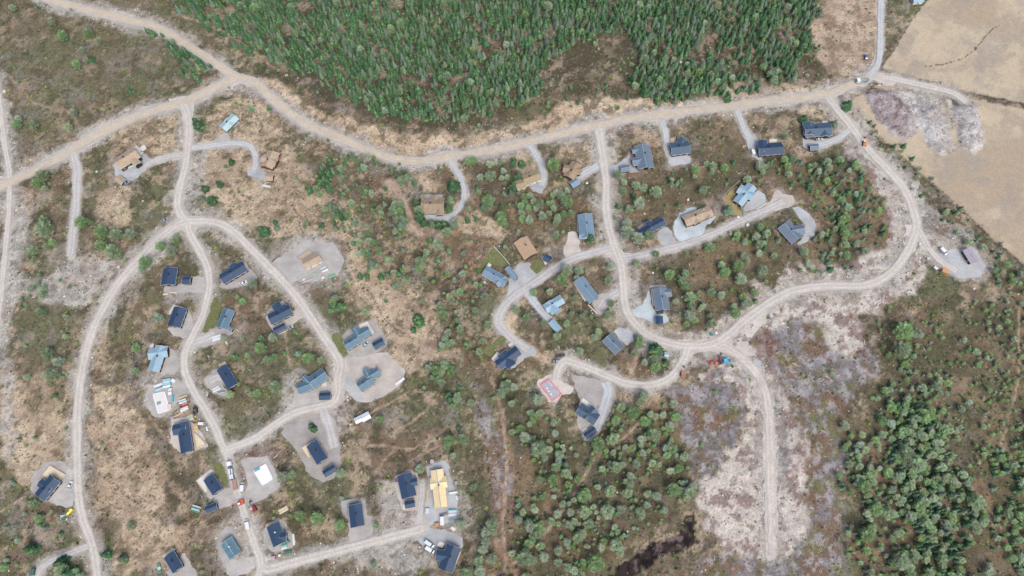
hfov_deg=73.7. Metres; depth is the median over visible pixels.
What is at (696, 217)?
cabin
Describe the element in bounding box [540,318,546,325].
pine tree
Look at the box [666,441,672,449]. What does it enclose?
pine tree
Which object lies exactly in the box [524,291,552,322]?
driveway
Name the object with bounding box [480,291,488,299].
pine tree
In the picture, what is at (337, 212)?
spruce tree
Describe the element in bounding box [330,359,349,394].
road junction
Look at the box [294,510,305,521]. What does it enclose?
pine tree
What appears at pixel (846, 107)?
spruce tree
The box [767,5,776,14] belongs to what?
spruce tree
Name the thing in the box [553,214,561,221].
pine tree
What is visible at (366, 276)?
spruce tree
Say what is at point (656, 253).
pine tree
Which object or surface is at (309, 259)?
cabin
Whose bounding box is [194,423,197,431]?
lumber pile
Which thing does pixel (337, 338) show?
lawn
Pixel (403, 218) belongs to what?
spruce tree
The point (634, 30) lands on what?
spruce tree
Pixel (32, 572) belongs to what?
material stack
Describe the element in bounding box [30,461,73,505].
gravel yard
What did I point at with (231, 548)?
cabin
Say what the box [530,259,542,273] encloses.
lawn
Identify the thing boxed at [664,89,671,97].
spruce tree
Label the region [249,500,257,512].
excavator
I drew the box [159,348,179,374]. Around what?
gravel yard
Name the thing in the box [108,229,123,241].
pine tree
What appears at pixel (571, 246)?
gravel yard
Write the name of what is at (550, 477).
pine tree
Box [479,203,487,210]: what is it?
spruce tree
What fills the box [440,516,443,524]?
material stack
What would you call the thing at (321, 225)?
spruce tree
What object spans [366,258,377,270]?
spruce tree
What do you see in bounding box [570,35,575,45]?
spruce tree
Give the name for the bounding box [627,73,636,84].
spruce tree
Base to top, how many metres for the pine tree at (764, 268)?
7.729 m
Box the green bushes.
[0,0,1023,575]
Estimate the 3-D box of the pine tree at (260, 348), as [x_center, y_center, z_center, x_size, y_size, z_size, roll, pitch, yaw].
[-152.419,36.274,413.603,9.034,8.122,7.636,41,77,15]
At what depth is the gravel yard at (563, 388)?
402.89 m
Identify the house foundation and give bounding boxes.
[153,391,168,413]
[253,464,272,484]
[540,379,561,400]
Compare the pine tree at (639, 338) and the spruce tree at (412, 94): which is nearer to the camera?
the pine tree at (639, 338)
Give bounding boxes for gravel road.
[0,77,238,189]
[0,92,12,327]
[43,0,871,164]
[66,151,81,255]
[71,220,184,575]
[173,103,264,575]
[188,217,344,377]
[226,374,341,451]
[255,524,424,573]
[494,244,612,352]
[552,348,690,388]
[594,96,921,350]
[622,198,785,260]
[715,343,775,555]
[866,0,883,76]
[878,74,967,103]
[913,224,957,273]
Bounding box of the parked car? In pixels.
[67,481,72,488]
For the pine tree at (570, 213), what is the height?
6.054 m
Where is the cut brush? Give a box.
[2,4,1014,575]
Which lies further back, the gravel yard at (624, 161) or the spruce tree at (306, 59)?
the spruce tree at (306, 59)
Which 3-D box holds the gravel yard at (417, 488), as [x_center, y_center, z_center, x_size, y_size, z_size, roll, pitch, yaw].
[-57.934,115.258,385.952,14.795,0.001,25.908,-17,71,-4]
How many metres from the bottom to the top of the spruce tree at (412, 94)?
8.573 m
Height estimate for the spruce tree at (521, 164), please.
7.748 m
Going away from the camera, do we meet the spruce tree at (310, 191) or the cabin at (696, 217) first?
the cabin at (696, 217)
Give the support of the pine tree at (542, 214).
on the ground at (966, 48)
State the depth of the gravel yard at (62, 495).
392.37 m
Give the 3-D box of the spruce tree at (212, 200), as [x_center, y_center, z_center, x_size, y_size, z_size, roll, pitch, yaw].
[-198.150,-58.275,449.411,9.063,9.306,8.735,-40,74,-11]
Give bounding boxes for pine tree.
[27,245,38,254]
[28,498,41,509]
[31,178,45,188]
[34,169,48,180]
[34,220,53,238]
[35,308,46,317]
[38,215,48,223]
[40,348,55,359]
[42,368,61,381]
[51,357,65,367]
[53,564,69,575]
[74,216,89,228]
[81,28,93,38]
[92,224,108,239]
[93,240,106,250]
[104,243,119,259]
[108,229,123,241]
[125,229,138,238]
[130,367,139,374]
[131,343,140,352]
[138,255,151,268]
[153,313,165,322]
[154,242,165,250]
[164,244,177,254]
[171,236,179,245]
[247,279,257,288]
[254,342,266,353]
[262,355,272,364]
[268,333,276,341]
[269,380,280,393]
[277,471,288,482]
[288,469,296,478]
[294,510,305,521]
[302,352,314,363]
[310,511,324,524]
[312,185,320,191]
[317,356,324,363]
[330,212,336,219]
[330,294,339,300]
[332,0,341,7]
[334,519,345,530]
[336,468,345,477]
[337,165,344,172]
[361,248,369,258]
[362,231,370,239]
[370,561,376,567]
[376,415,383,422]
[386,24,394,33]
[388,207,396,216]
[390,200,397,208]
[393,217,399,224]
[394,208,403,216]
[396,201,404,208]
[397,175,408,185]
[413,205,423,213]
[414,256,423,264]
[415,463,423,473]
[424,365,430,371]
[430,365,440,375]
[432,238,442,249]
[434,375,443,382]
[437,309,447,319]
[438,379,446,386]
[440,359,450,370]
[441,227,451,236]
[442,341,450,349]
[442,435,455,446]
[443,443,449,450]
[444,328,450,336]
[447,369,455,377]
[448,296,454,302]
[449,402,455,409]
[450,222,457,230]
[451,217,458,224]
[452,393,461,403]
[453,402,460,409]
[455,325,463,332]
[456,519,465,529]
[457,433,469,444]
[461,567,472,575]
[469,482,476,489]
[470,156,477,163]
[471,306,478,313]
[473,554,483,566]
[474,564,485,575]
[475,347,482,355]
[477,544,488,554]
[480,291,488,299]
[480,525,490,537]
[480,536,491,546]
[481,195,493,206]
[483,170,496,181]
[483,321,491,329]
[485,517,497,529]
[485,552,497,565]
[490,528,496,535]
[494,211,506,217]
[496,389,505,398]
[497,217,506,225]
[499,380,511,393]
[510,383,518,390]
[512,306,520,314]
[514,516,522,524]
[515,425,525,432]
[516,549,533,566]
[517,210,525,216]
[519,431,529,442]
[522,199,528,206]
[522,314,529,321]
[525,215,532,224]
[525,520,534,532]
[526,409,533,415]
[528,435,535,442]
[529,555,537,564]
[530,197,536,205]
[530,413,537,422]
[530,440,548,457]
[532,394,542,405]
[533,529,541,539]
[534,200,544,209]
[534,522,543,529]
[535,541,544,550]
[536,475,543,483]
[538,211,546,219]
[539,551,548,562]
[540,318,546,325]
[543,1,552,10]
[546,157,560,172]
[546,517,554,526]
[547,473,557,486]
[551,462,560,471]
[552,231,558,239]
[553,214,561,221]
[553,332,561,339]
[553,509,561,519]
[553,545,562,556]
[553,558,562,566]
[554,450,563,458]
[556,190,565,199]
[556,273,566,285]
[559,196,566,205]
[559,210,567,217]
[561,263,572,274]
[561,468,570,478]
[562,319,569,327]
[562,537,570,546]
[563,562,572,572]
[564,198,572,208]
[564,520,572,528]
[567,210,574,216]
[567,507,573,516]
[571,517,578,525]
[572,294,578,300]
[572,532,584,543]
[574,266,583,274]
[576,8,582,14]
[576,347,583,355]
[576,529,586,538]
[577,489,588,502]
[577,505,590,519]
[579,313,585,319]
[583,518,593,528]
[586,553,604,572]
[590,437,604,453]
[600,503,615,517]
[604,276,610,284]
[604,310,611,317]
[604,484,615,496]
[605,432,619,444]
[607,300,614,306]
[609,461,621,472]
[609,538,623,552]
[611,415,619,425]
[613,170,621,178]
[616,402,626,412]
[616,505,626,513]
[616,548,623,556]
[620,187,626,194]
[620,226,634,238]
[621,218,631,226]
[621,487,632,498]
[624,205,634,213]
[624,406,641,419]
[626,472,635,479]
[626,479,634,488]
[630,349,638,356]
[631,181,639,189]
[632,232,643,243]
[632,459,640,467]
[633,196,644,209]
[633,259,639,267]
[634,340,642,348]
[634,506,645,515]
[635,335,642,342]
[636,396,644,406]
[638,54,649,64]
[638,512,645,520]
[639,184,647,191]
[639,390,648,398]
[639,416,650,427]
[641,358,647,365]
[644,230,655,240]
[647,429,660,440]
[648,354,658,362]
[649,186,662,197]
[650,361,660,372]
[650,491,661,500]
[652,250,659,257]
[663,269,674,279]
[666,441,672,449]
[666,482,681,496]
[668,444,677,454]
[669,400,678,407]
[674,464,683,471]
[677,276,685,285]
[679,282,689,290]
[679,452,688,461]
[681,269,689,277]
[682,486,694,500]
[683,69,691,77]
[683,309,694,321]
[684,292,696,301]
[686,301,695,310]
[698,185,707,194]
[706,242,715,251]
[706,288,716,296]
[707,319,716,327]
[708,161,716,169]
[716,291,724,300]
[719,267,730,276]
[729,309,741,317]
[733,259,743,271]
[734,273,747,284]
[739,252,746,260]
[740,300,749,307]
[752,232,760,240]
[755,161,764,170]
[755,240,764,247]
[756,265,767,276]
[769,75,778,84]
[781,133,788,139]
[789,155,797,162]
[799,246,808,256]
[837,215,847,224]
[840,420,850,429]
[842,214,849,222]
[857,478,871,493]
[859,526,876,543]
[868,503,884,516]
[876,416,887,427]
[880,507,896,520]
[885,403,896,412]
[891,341,911,359]
[892,322,914,339]
[892,551,910,570]
[896,445,915,462]
[905,510,916,522]
[908,456,926,471]
[908,548,917,555]
[908,555,918,563]
[912,500,925,511]
[915,494,930,508]
[917,432,928,441]
[919,518,931,529]
[922,549,931,556]
[924,567,935,575]
[931,380,942,391]
[935,556,946,565]
[938,423,949,432]
[938,552,948,560]
[940,519,952,530]
[967,493,985,510]
[970,524,982,534]
[1003,509,1013,518]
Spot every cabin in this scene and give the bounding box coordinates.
[35,465,64,501]
[113,144,146,171]
[147,343,169,372]
[160,267,178,285]
[161,548,183,573]
[167,304,187,327]
[172,421,205,454]
[196,469,223,495]
[216,308,234,329]
[216,362,237,389]
[219,114,239,131]
[219,261,248,284]
[221,536,241,559]
[259,150,281,169]
[265,519,287,547]
[267,301,293,324]
[296,249,322,269]
[296,368,328,393]
[301,440,327,464]
[341,498,364,527]
[343,321,373,350]
[356,365,380,391]
[394,472,417,499]
[421,195,443,216]
[430,469,447,508]
[435,541,460,572]
[482,263,508,287]
[491,343,521,369]
[514,170,540,190]
[514,236,537,261]
[543,295,564,314]
[558,159,582,180]
[573,276,598,303]
[575,398,599,425]
[577,213,594,239]
[602,333,623,354]
[630,144,653,170]
[635,217,666,236]
[649,285,671,310]
[669,136,690,156]
[681,205,713,227]
[733,183,756,207]
[756,138,783,156]
[777,221,805,244]
[802,120,831,138]
[911,0,923,4]
[961,247,978,264]
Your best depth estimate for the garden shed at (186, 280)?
431.06 m
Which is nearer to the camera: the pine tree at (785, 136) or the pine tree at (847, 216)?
the pine tree at (847, 216)
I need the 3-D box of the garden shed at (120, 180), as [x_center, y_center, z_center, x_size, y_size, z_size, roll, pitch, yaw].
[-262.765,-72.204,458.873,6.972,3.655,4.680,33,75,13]
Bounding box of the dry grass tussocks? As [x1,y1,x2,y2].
[0,0,1023,575]
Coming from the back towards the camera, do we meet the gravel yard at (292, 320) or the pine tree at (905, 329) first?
the gravel yard at (292, 320)
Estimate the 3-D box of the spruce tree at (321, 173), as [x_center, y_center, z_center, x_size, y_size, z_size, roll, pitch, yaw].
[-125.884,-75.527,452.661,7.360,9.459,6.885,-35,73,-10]
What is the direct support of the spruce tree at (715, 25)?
on the ground at (966, 48)
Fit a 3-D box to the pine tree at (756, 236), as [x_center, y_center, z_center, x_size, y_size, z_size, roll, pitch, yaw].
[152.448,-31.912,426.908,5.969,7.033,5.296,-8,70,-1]
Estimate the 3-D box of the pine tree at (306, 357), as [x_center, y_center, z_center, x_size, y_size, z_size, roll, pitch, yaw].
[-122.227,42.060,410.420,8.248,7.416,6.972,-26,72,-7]
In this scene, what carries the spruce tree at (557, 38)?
on the ground at (966, 48)
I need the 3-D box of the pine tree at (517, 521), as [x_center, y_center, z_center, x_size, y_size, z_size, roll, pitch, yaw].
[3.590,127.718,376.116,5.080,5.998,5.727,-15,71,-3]
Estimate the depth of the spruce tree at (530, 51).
480.48 m
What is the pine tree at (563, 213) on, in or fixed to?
on the ground at (966, 48)
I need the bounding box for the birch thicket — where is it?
[52,6,1018,552]
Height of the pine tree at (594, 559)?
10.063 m
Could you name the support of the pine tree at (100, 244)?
on the ground at (966, 48)
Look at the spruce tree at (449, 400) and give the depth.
398.80 m
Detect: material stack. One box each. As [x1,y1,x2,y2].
[29,569,35,575]
[156,563,161,573]
[163,378,170,387]
[167,404,171,409]
[179,398,186,403]
[180,404,188,411]
[190,505,201,512]
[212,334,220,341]
[212,386,220,392]
[321,266,327,272]
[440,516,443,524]
[448,509,456,515]
[449,518,454,524]
[941,268,948,273]
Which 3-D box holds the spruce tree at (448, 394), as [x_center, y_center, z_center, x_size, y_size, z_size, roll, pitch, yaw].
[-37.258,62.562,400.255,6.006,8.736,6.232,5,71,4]
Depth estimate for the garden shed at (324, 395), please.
402.96 m
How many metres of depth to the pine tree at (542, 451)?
383.37 m
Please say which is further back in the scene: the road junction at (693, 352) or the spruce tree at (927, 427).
the road junction at (693, 352)
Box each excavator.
[192,407,197,418]
[232,499,243,506]
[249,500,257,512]
[680,366,684,377]
[862,136,866,145]
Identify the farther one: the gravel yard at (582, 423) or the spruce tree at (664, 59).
the spruce tree at (664, 59)
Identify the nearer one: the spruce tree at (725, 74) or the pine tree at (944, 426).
the pine tree at (944, 426)
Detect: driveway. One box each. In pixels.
[34,543,87,575]
[142,151,182,168]
[191,141,258,171]
[192,330,214,346]
[208,373,221,384]
[319,408,338,448]
[416,483,424,524]
[427,159,466,220]
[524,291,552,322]
[527,145,545,185]
[577,163,598,178]
[590,381,612,431]
[597,288,618,309]
[659,120,670,153]
[734,109,751,138]
[817,127,850,146]
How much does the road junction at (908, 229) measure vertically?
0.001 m
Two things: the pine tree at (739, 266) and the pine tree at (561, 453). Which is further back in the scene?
the pine tree at (739, 266)
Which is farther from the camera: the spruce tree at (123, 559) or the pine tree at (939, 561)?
the spruce tree at (123, 559)
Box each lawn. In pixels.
[202,297,220,332]
[213,464,226,486]
[332,332,347,357]
[479,248,508,273]
[483,336,506,356]
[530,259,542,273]
[723,186,741,215]
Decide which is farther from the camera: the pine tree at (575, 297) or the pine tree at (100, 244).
the pine tree at (100, 244)
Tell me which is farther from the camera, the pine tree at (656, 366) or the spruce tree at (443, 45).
the spruce tree at (443, 45)
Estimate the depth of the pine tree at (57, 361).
413.08 m
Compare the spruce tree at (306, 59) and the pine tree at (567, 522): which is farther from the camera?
the spruce tree at (306, 59)
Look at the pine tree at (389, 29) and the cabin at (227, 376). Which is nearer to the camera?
the cabin at (227, 376)
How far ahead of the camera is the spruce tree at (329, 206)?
445.78 m
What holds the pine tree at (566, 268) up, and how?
on the ground at (966, 48)
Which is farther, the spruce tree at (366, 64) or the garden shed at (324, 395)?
the spruce tree at (366, 64)
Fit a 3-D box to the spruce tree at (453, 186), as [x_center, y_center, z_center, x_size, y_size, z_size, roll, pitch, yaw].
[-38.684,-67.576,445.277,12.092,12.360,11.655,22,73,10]
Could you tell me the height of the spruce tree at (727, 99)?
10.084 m
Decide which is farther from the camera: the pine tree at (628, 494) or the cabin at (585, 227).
the cabin at (585, 227)
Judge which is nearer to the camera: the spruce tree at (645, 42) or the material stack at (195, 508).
the material stack at (195, 508)
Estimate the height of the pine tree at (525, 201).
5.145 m
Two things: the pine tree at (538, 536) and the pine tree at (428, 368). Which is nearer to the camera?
the pine tree at (538, 536)
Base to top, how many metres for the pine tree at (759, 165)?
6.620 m
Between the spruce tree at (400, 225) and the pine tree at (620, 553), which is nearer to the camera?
the pine tree at (620, 553)
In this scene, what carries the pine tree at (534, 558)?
on the ground at (966, 48)
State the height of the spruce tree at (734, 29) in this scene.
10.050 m
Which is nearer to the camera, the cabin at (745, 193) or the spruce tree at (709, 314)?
the spruce tree at (709, 314)
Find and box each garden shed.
[114,175,125,185]
[182,276,192,284]
[205,502,218,513]
[265,173,274,181]
[273,323,286,333]
[319,392,330,399]
[322,464,336,477]
[354,411,370,423]
[372,338,385,349]
[402,499,415,509]
[505,266,518,280]
[541,254,552,264]
[548,319,561,331]
[569,178,579,188]
[582,426,597,438]
[620,165,629,172]
[655,315,662,324]
[808,144,818,151]
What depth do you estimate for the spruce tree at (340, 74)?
478.99 m
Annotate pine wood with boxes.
[0,0,1023,575]
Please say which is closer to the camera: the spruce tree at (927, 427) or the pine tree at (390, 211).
the spruce tree at (927, 427)
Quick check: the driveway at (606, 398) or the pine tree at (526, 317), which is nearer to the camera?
the driveway at (606, 398)
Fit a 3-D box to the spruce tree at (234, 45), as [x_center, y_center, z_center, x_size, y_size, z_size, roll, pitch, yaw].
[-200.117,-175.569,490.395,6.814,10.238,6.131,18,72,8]
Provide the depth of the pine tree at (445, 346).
409.64 m
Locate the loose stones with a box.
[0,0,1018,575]
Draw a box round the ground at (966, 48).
[0,0,1023,575]
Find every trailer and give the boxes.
[232,479,237,489]
[723,358,729,362]
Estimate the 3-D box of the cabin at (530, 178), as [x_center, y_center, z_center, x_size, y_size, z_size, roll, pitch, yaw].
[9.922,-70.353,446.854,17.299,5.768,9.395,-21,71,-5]
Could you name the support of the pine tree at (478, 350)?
on the ground at (966, 48)
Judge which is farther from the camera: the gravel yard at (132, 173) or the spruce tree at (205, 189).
the gravel yard at (132, 173)
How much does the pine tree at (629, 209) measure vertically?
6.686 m
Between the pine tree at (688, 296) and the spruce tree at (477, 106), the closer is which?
the pine tree at (688, 296)
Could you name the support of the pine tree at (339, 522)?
on the ground at (966, 48)
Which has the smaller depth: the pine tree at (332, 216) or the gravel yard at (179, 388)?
the gravel yard at (179, 388)
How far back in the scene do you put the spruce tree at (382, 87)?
474.12 m
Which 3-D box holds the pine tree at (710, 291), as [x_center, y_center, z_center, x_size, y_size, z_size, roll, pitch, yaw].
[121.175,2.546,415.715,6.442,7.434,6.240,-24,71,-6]
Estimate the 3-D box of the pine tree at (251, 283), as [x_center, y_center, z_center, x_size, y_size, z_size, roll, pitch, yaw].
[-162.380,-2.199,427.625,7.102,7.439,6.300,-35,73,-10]
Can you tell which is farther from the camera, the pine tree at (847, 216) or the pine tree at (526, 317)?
the pine tree at (847, 216)
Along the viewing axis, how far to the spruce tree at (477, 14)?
491.14 m
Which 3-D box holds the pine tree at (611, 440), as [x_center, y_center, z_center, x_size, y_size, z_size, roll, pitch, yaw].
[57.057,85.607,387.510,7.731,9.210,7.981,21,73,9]
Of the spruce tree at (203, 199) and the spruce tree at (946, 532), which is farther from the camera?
the spruce tree at (203, 199)
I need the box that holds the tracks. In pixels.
[762,409,778,561]
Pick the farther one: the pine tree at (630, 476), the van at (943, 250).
the van at (943, 250)
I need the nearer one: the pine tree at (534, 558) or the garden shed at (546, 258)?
the pine tree at (534, 558)
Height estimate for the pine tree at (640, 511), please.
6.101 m
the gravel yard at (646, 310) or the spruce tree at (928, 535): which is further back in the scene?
the gravel yard at (646, 310)
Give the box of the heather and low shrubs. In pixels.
[0,0,1023,575]
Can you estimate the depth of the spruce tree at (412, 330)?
415.93 m
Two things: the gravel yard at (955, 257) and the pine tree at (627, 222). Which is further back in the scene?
the pine tree at (627, 222)
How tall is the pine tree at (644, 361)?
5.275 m
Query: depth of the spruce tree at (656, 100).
462.97 m
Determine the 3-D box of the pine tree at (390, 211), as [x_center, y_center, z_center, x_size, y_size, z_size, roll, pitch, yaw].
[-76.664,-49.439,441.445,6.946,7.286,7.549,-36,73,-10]
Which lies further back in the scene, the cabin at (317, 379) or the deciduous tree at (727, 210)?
the deciduous tree at (727, 210)
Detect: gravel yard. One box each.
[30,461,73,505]
[50,470,73,507]
[113,154,151,180]
[146,378,189,417]
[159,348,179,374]
[164,276,205,293]
[166,553,196,575]
[168,309,192,337]
[170,417,207,453]
[194,328,233,347]
[198,472,224,498]
[207,369,226,395]
[213,487,236,508]
[216,133,229,148]
[216,525,240,567]
[220,268,256,288]
[225,556,255,575]
[241,456,280,505]
[247,167,266,181]
[261,240,343,282]
[263,518,295,551]
[266,301,303,334]
[281,414,341,481]
[289,381,330,409]
[330,380,344,408]
[340,499,372,542]
[343,320,387,358]
[344,352,404,401]
[344,375,363,401]
[394,469,419,510]
[412,528,462,550]
[424,461,458,525]
[425,214,451,223]
[506,262,535,297]
[510,340,535,369]
[530,175,546,193]
[537,375,573,402]
[563,231,581,256]
[571,375,602,407]
[576,164,599,180]
[577,401,597,440]
[592,288,616,311]
[609,154,638,173]
[614,328,633,344]
[631,291,667,323]
[657,227,674,245]
[664,146,690,165]
[673,207,715,241]
[743,134,762,160]
[743,190,765,211]
[754,359,761,367]
[767,190,793,210]
[792,207,815,244]
[802,137,828,149]
[938,246,984,277]
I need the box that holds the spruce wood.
[0,0,1023,575]
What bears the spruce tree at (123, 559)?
on the ground at (966, 48)
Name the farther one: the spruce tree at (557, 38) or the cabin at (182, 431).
the spruce tree at (557, 38)
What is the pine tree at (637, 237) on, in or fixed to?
on the ground at (966, 48)
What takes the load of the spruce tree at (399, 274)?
on the ground at (966, 48)
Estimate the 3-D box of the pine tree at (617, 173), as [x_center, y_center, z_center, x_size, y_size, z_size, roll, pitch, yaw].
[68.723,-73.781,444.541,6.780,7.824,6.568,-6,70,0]
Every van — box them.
[240,482,244,491]
[244,519,249,529]
[424,540,434,548]
[425,546,434,553]
[940,247,947,254]
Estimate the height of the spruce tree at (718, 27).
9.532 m
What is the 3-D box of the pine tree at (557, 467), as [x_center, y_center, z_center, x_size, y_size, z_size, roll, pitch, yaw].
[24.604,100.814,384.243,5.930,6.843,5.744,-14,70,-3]
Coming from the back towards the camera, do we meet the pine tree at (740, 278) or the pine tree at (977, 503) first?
the pine tree at (740, 278)
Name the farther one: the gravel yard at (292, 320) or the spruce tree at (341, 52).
the spruce tree at (341, 52)
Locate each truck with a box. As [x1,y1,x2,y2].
[226,461,234,480]
[855,78,868,83]
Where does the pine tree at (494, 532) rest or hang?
on the ground at (966, 48)
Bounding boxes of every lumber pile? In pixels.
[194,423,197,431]
[278,506,288,513]
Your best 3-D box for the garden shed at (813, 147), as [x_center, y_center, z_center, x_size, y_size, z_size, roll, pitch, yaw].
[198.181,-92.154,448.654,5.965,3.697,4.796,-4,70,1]
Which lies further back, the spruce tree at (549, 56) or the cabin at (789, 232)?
the spruce tree at (549, 56)
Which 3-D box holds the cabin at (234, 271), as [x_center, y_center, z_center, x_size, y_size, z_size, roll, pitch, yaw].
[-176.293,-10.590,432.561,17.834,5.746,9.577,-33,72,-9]
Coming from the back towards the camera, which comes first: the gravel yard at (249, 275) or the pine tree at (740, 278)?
the gravel yard at (249, 275)
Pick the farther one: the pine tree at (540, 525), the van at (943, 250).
the van at (943, 250)
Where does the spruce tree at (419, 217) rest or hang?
on the ground at (966, 48)
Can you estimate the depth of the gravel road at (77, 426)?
410.12 m
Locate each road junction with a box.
[167,216,204,237]
[168,96,193,120]
[221,73,252,89]
[227,440,237,461]
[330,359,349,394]
[411,515,429,536]
[605,244,633,265]
[678,337,729,362]
[709,308,774,355]
[832,92,843,107]
[859,67,895,86]
[903,224,927,252]
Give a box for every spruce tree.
[21,543,41,554]
[52,554,71,568]
[61,565,79,575]
[86,54,95,62]
[99,549,113,560]
[117,553,129,563]
[192,118,204,132]
[196,4,204,12]
[200,17,206,28]
[200,196,206,202]
[201,185,209,192]
[207,195,218,205]
[216,180,224,188]
[224,14,230,24]
[228,159,235,165]
[229,26,237,37]
[230,40,238,49]
[258,0,265,5]
[258,225,270,238]
[262,43,269,52]
[267,40,273,49]
[274,54,281,64]
[276,47,283,57]
[280,3,286,13]
[285,8,293,18]
[287,37,294,47]
[289,59,293,68]
[297,38,304,46]
[303,56,310,65]
[307,187,313,194]
[310,426,317,432]
[313,48,320,58]
[316,178,325,188]
[317,14,323,24]
[317,65,324,74]
[318,222,324,228]
[319,170,324,178]
[322,175,331,184]
[323,167,333,177]
[325,185,333,193]
[327,202,334,209]
[328,303,336,310]
[330,10,337,18]
[331,204,338,211]
[332,52,337,60]
[335,210,341,218]
[336,69,345,80]
[337,302,345,311]
[339,48,346,56]
[339,213,343,220]
[350,66,357,77]
[352,94,359,104]
[357,54,365,63]
[357,273,363,279]
[362,61,371,71]
[364,273,369,278]
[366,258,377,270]
[368,68,373,78]
[370,55,375,62]
[373,71,379,79]
[377,273,384,281]
[380,82,384,91]
[394,38,400,47]
[394,52,399,61]
[396,221,405,230]
[396,271,402,277]
[399,214,407,224]
[402,16,407,26]
[403,111,410,120]
[410,89,415,99]
[410,327,416,333]
[411,17,415,25]
[412,314,424,323]
[413,199,419,205]
[413,319,424,328]
[414,2,419,12]
[414,212,424,223]
[415,58,421,67]
[416,41,421,50]
[417,106,424,115]
[418,24,424,33]
[418,32,424,41]
[418,66,422,76]
[419,220,428,227]
[428,219,435,228]
[429,374,435,379]
[430,73,437,81]
[434,221,441,229]
[436,68,443,76]
[440,41,446,51]
[441,78,449,87]
[441,221,449,228]
[444,205,452,212]
[445,391,452,399]
[446,179,460,194]
[446,195,454,204]
[446,396,453,404]
[450,12,456,23]
[453,61,460,72]
[453,317,459,323]
[456,385,462,390]
[457,60,463,68]
[458,88,465,96]
[459,8,465,18]
[460,55,465,64]
[461,107,468,115]
[463,42,469,51]
[465,84,471,92]
[465,216,470,223]
[468,68,472,77]
[474,9,479,20]
[475,102,479,111]
[476,50,481,59]
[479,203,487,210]
[485,72,490,80]
[486,97,491,106]
[486,109,493,117]
[489,61,495,70]
[492,70,497,78]
[492,97,499,106]
[494,59,498,68]
[494,86,500,96]
[498,69,505,80]
[499,203,505,210]
[503,16,507,27]
[508,0,512,9]
[508,190,514,197]
[509,182,516,191]
[513,172,522,180]
[515,30,520,40]
[516,15,522,24]
[516,100,521,108]
[517,160,525,168]
[519,33,524,41]
[519,95,525,103]
[523,20,529,29]
[523,68,529,77]
[527,45,534,55]
[532,30,538,40]
[533,75,539,85]
[534,57,539,68]
[535,10,540,20]
[539,79,543,87]
[540,49,547,59]
[543,10,549,19]
[543,35,549,44]
[546,50,551,59]
[550,47,556,56]
[555,33,563,42]
[561,460,568,468]
[564,17,571,27]
[570,14,575,22]
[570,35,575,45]
[584,234,593,243]
[590,26,596,35]
[611,18,618,29]
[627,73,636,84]
[631,25,637,34]
[633,38,640,46]
[637,44,644,52]
[638,49,644,57]
[639,81,647,90]
[639,88,650,97]
[642,36,648,47]
[646,76,651,83]
[647,33,652,43]
[648,342,664,357]
[651,87,656,95]
[653,95,660,105]
[657,69,664,77]
[659,54,667,65]
[660,19,665,27]
[661,359,668,366]
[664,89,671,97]
[665,1,671,13]
[666,13,672,24]
[667,180,673,188]
[675,76,681,85]
[680,41,686,50]
[683,64,690,71]
[690,59,695,69]
[691,38,699,50]
[693,85,698,93]
[694,77,701,85]
[698,61,705,70]
[702,79,708,87]
[705,312,712,317]
[711,19,718,30]
[713,24,720,34]
[718,25,724,35]
[721,71,728,79]
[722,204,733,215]
[724,92,731,102]
[730,25,737,36]
[757,47,763,56]
[766,10,772,20]
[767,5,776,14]
[785,58,792,67]
[791,2,801,12]
[791,58,797,68]
[798,38,807,49]
[798,115,808,123]
[815,9,823,18]
[829,120,838,129]
[841,100,851,112]
[921,531,931,538]
[923,423,933,430]
[926,485,936,493]
[933,429,941,436]
[935,491,946,496]
[939,528,950,536]
[946,491,957,500]
[946,552,956,559]
[960,520,972,528]
[1012,487,1023,493]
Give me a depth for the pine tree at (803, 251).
421.75 m
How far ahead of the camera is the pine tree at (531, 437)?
389.52 m
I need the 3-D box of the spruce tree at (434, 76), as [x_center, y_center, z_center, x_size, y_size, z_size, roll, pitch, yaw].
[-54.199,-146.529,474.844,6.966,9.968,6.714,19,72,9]
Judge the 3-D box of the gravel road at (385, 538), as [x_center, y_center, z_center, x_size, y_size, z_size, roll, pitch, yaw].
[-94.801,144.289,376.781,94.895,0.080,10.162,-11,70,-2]
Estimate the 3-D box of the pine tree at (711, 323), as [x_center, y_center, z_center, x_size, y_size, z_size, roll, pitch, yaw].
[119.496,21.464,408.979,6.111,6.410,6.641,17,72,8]
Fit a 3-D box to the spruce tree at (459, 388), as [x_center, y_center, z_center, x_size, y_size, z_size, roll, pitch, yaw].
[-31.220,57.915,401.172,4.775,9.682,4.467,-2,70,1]
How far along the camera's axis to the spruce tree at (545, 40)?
482.90 m
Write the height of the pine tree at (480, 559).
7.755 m
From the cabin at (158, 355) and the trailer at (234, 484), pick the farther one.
the cabin at (158, 355)
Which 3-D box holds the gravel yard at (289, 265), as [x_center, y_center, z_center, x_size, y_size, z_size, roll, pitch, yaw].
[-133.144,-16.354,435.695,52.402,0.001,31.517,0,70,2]
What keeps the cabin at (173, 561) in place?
on the ground at (966, 48)
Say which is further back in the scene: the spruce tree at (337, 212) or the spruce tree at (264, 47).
the spruce tree at (264, 47)
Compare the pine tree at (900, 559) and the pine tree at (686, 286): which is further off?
the pine tree at (686, 286)
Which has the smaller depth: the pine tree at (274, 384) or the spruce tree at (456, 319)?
the pine tree at (274, 384)
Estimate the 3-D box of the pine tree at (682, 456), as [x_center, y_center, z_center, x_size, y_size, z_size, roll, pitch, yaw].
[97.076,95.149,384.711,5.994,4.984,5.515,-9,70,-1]
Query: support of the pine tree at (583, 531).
on the ground at (966, 48)
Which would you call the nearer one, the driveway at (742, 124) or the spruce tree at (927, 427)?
the spruce tree at (927, 427)

